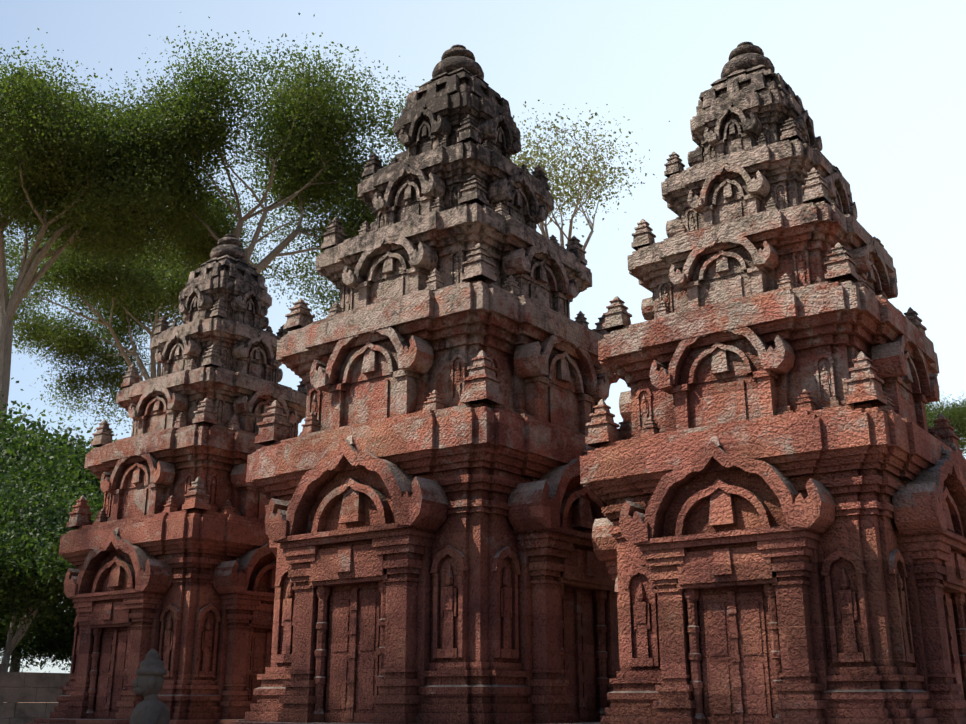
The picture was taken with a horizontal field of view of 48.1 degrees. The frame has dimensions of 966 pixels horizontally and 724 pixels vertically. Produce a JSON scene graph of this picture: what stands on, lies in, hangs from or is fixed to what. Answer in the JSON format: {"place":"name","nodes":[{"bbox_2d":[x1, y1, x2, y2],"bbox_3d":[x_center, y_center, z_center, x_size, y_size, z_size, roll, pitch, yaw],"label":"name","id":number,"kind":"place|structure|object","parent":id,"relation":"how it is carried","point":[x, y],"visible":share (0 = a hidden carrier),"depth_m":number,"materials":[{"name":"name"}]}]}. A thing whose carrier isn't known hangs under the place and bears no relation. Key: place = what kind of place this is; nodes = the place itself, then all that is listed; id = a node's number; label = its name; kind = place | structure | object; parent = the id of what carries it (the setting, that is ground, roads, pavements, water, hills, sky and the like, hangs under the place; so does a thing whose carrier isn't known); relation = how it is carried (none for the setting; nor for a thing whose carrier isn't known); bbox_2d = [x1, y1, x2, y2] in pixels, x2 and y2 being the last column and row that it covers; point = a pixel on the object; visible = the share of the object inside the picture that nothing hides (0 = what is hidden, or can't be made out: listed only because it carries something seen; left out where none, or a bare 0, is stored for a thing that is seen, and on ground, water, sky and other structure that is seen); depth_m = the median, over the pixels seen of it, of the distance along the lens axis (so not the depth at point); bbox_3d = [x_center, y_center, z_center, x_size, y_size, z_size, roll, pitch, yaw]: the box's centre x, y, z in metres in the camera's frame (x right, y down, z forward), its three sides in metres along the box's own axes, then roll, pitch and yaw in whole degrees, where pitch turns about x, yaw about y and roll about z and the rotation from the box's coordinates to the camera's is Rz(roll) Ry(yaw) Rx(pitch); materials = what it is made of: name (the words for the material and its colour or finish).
{"place":"outdoors","nodes":[
{"label":"outdoors","id":0,"kind":"place"},
{"bbox_2d":[4,702,58,702],"bbox_3d":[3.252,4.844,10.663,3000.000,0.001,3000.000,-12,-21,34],"label":"ground","id":1,"kind":"structure","parent":0,"point":[36,702],"depth_m":1227.24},
{"bbox_2d":[0,593,75,672],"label":"tree","id":2,"kind":"object","parent":1,"relation":"on","point":[29,643],"visible":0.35,"depth_m":30.43,"materials":[{"name":"green plant"}]},
{"bbox_2d":[25,601,74,671],"bbox_3d":[-10.987,8.942,31.730,5.358,4.792,5.479,-4,-18,13],"label":"tree","id":3,"kind":"object","parent":1,"relation":"on","point":[68,646],"visible":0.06,"depth_m":30.68,"materials":[{"name":"green plant"}]},
{"bbox_2d":[0,461,103,702],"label":"tree","id":4,"kind":"object","parent":1,"relation":"on","point":[34,565],"visible":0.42,"depth_m":27.29,"materials":[{"name":"green plant"}]},
{"bbox_2d":[0,377,116,482],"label":"tree","id":5,"kind":"object","parent":1,"relation":"on","point":[9,415],"visible":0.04,"depth_m":39.12,"materials":[{"name":"green plant"}]},
{"bbox_2d":[0,404,122,702],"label":"tree","id":6,"kind":"object","parent":1,"relation":"on","point":[63,460],"visible":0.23,"depth_m":34.14,"materials":[{"name":"green plant"}]},
{"bbox_2d":[19,475,104,617],"bbox_3d":[-10.255,7.673,32.772,8.965,7.842,8.768,3,-18,-11],"label":"tree","id":7,"kind":"object","parent":1,"relation":"on","point":[95,495],"depth_m":31.39,"materials":[{"name":"green plant"}]},
{"bbox_2d":[0,28,256,422],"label":"tree","id":8,"kind":"object","parent":1,"relation":"on","point":[57,147],"visible":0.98,"depth_m":49.32,"materials":[{"name":"green plant"}]},
{"bbox_2d":[0,214,269,433],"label":"tree","id":9,"kind":"object","parent":1,"relation":"on","point":[128,294],"visible":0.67,"depth_m":71.60,"materials":[{"name":"green plant"}]},
{"bbox_2d":[97,12,423,319],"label":"tree","id":10,"kind":"object","parent":1,"relation":"on","point":[308,125],"visible":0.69,"depth_m":51.89,"materials":[{"name":"green plant"}]},
{"bbox_2d":[224,44,631,723],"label":"tower","id":11,"kind":"structure","parent":1,"relation":"on","point":[432,509],"depth_m":12.94,"materials":[{"name":"red brick"}]},
{"bbox_2d":[510,100,669,317],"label":"thin tree","id":12,"kind":"object","parent":1,"relation":"on","point":[581,178],"visible":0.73,"depth_m":61.63,"materials":[{"name":"green plant"}]},
{"bbox_2d":[925,386,965,457],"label":"tree","id":13,"kind":"object","parent":1,"relation":"on","point":[954,415],"visible":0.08,"depth_m":54.95,"materials":[{"name":"green plant"}]},
{"bbox_2d":[0,664,69,723],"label":"enclosure wall","id":14,"kind":"structure","parent":0,"point":[15,686],"depth_m":25.98,"materials":[{"name":"grey stone"}]},
{"bbox_2d":[130,649,169,723],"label":"guardian statue","id":15,"kind":"object","parent":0,"point":[148,682],"visible":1,"depth_m":8.87,"materials":[{"name":"stone"}]},
{"bbox_2d":[25,234,306,723],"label":"tower","id":16,"kind":"structure","parent":0,"point":[169,555],"depth_m":15.51,"materials":[{"name":"red brick"}]},
{"bbox_2d":[0,0,965,687],"label":"sky","id":17,"kind":"structure","parent":0,"point":[882,83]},
{"bbox_2d":[580,42,965,723],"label":"tower","id":18,"kind":"structure","parent":0,"point":[774,481],"depth_m":10.54,"materials":[{"name":"red brick"}]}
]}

